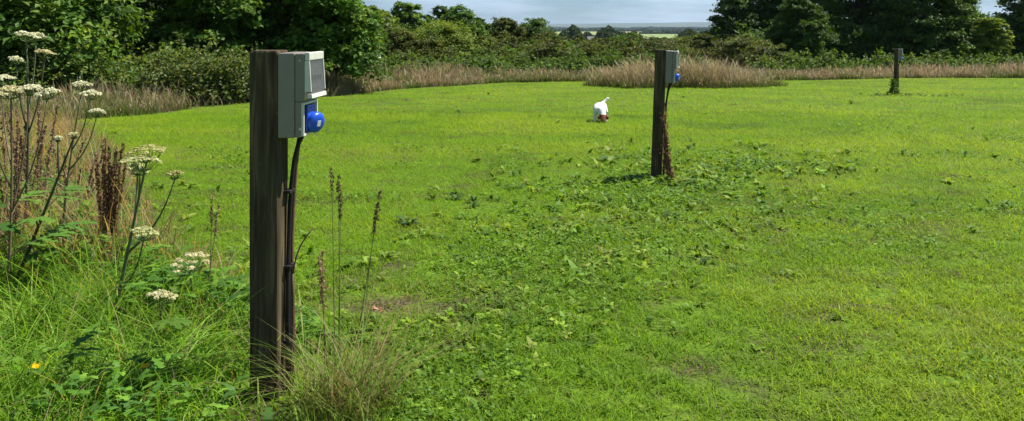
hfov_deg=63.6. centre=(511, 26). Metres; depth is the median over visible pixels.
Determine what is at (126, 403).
broadleaf undergrowth
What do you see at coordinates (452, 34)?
hedgerow tree
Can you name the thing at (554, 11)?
sky
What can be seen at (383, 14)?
hedgerow tree
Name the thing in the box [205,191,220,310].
dock plant
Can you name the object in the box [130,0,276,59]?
broadleaf tree
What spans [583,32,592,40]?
copse
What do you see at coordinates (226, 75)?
brambles
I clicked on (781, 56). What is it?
willow bush
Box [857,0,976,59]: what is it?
oak tree
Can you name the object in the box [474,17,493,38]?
hedgerow tree
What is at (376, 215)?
dock plant
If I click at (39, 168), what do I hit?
dock plant
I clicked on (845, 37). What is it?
wood undergrowth
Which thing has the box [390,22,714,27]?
hills
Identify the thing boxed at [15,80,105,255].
hogweed
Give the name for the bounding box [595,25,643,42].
copse
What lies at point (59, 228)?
hogweed
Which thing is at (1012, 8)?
oak tree
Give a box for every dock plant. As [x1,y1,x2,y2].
[0,112,47,246]
[4,98,86,216]
[31,146,108,217]
[94,135,127,263]
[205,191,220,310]
[317,251,327,377]
[329,166,342,360]
[356,184,382,347]
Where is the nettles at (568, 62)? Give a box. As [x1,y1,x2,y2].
[373,42,713,76]
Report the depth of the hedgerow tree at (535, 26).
63.33 m
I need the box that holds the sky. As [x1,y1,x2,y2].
[153,0,1017,23]
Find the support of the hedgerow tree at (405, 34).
on the ground at (673, 410)
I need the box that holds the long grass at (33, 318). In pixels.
[0,93,395,420]
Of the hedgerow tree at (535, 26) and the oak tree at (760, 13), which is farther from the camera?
the hedgerow tree at (535, 26)
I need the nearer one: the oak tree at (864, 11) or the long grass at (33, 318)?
the long grass at (33, 318)
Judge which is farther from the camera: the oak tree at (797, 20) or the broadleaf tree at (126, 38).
the oak tree at (797, 20)
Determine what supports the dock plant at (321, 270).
on the ground at (673, 410)
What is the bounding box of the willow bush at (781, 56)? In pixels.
[768,50,789,61]
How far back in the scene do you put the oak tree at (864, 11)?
49.61 m
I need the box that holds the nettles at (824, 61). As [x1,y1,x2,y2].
[744,45,1023,72]
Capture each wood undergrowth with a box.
[21,0,402,86]
[712,8,1023,61]
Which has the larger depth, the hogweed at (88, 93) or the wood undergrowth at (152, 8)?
the wood undergrowth at (152, 8)
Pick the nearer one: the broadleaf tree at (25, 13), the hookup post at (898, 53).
the broadleaf tree at (25, 13)
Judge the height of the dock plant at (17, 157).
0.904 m
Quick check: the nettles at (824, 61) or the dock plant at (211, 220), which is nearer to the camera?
the dock plant at (211, 220)
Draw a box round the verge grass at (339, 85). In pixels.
[0,57,1023,126]
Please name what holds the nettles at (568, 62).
on the ground at (673, 410)
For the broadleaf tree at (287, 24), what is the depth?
23.84 m
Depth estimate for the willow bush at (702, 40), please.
42.49 m
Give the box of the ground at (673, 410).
[1,28,1023,420]
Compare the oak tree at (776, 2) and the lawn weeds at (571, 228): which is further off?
the oak tree at (776, 2)
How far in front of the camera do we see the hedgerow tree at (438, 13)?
57.64 m
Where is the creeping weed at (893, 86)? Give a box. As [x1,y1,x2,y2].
[883,78,901,94]
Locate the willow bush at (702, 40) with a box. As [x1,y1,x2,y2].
[688,33,723,64]
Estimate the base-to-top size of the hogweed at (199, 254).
0.367 m
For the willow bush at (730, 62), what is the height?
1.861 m
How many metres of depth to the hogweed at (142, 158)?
3.45 m
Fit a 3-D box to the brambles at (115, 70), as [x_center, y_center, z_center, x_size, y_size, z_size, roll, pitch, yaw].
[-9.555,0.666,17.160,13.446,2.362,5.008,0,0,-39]
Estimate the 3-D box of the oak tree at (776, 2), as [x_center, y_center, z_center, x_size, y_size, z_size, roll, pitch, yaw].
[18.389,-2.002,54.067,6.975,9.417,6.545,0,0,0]
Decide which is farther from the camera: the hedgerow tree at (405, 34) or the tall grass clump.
the hedgerow tree at (405, 34)
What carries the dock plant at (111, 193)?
on the ground at (673, 410)
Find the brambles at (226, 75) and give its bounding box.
[116,45,262,106]
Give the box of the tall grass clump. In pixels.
[581,49,787,88]
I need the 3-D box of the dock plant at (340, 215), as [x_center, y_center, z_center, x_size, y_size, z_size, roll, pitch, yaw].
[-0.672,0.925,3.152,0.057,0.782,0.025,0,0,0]
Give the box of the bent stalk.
[288,227,313,394]
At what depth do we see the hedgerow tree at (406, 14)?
51.59 m
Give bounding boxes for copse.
[550,24,583,40]
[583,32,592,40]
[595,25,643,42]
[676,28,721,38]
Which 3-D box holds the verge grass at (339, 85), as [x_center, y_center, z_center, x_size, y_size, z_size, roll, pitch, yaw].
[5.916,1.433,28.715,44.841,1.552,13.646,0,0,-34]
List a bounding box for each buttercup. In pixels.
[32,362,40,418]
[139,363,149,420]
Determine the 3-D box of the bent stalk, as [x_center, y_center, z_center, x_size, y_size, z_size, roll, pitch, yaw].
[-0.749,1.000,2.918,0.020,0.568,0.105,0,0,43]
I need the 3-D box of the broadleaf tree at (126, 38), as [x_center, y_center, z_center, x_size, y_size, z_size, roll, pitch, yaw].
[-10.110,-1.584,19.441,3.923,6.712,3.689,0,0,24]
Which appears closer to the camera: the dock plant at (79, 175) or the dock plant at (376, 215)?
the dock plant at (376, 215)
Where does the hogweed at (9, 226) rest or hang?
on the ground at (673, 410)
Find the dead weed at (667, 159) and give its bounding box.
[657,106,676,180]
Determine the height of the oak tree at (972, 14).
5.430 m
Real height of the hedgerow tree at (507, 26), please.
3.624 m
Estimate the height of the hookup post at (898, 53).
1.320 m
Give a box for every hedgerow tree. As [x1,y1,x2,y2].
[370,5,404,28]
[376,22,424,60]
[390,1,431,31]
[405,18,499,62]
[428,6,453,22]
[436,3,490,50]
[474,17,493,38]
[487,17,527,47]
[515,17,571,42]
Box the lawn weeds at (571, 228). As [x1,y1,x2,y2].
[91,90,1023,420]
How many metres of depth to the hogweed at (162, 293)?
3.10 m
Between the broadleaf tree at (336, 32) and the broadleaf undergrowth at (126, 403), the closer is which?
the broadleaf undergrowth at (126, 403)
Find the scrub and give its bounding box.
[369,25,792,70]
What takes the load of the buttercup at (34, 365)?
on the ground at (673, 410)
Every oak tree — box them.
[689,0,782,40]
[754,0,839,48]
[760,0,839,69]
[802,0,924,62]
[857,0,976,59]
[921,0,1010,59]
[961,17,1015,60]
[988,0,1023,57]
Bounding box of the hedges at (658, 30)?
[547,26,717,39]
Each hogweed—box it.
[0,30,55,232]
[0,74,87,312]
[14,132,96,282]
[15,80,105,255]
[100,144,201,332]
[114,289,205,354]
[126,251,249,323]
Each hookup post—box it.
[250,50,326,399]
[651,49,679,178]
[894,49,903,93]
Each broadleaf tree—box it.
[0,0,153,96]
[44,0,158,91]
[109,0,245,31]
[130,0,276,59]
[232,0,297,42]
[240,0,392,82]
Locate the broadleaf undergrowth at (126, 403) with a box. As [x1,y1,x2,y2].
[0,138,345,420]
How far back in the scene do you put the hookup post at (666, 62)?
7.56 m
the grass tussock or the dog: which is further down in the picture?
the grass tussock
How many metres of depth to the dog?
13.46 m
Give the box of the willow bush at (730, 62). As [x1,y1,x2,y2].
[719,38,751,71]
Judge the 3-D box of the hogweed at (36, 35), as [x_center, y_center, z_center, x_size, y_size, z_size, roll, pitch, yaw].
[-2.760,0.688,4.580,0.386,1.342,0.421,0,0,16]
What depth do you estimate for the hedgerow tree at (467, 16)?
54.59 m
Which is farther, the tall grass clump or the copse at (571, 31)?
the copse at (571, 31)
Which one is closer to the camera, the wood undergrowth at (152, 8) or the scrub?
the wood undergrowth at (152, 8)
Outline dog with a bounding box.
[593,97,608,122]
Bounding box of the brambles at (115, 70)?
[0,15,277,104]
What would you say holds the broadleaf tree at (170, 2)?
on the ground at (673, 410)
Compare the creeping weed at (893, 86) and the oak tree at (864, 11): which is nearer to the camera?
the creeping weed at (893, 86)
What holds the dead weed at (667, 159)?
on the ground at (673, 410)
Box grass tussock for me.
[191,285,479,420]
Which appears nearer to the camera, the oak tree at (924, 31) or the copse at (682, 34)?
the oak tree at (924, 31)
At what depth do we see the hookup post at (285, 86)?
2.83 m

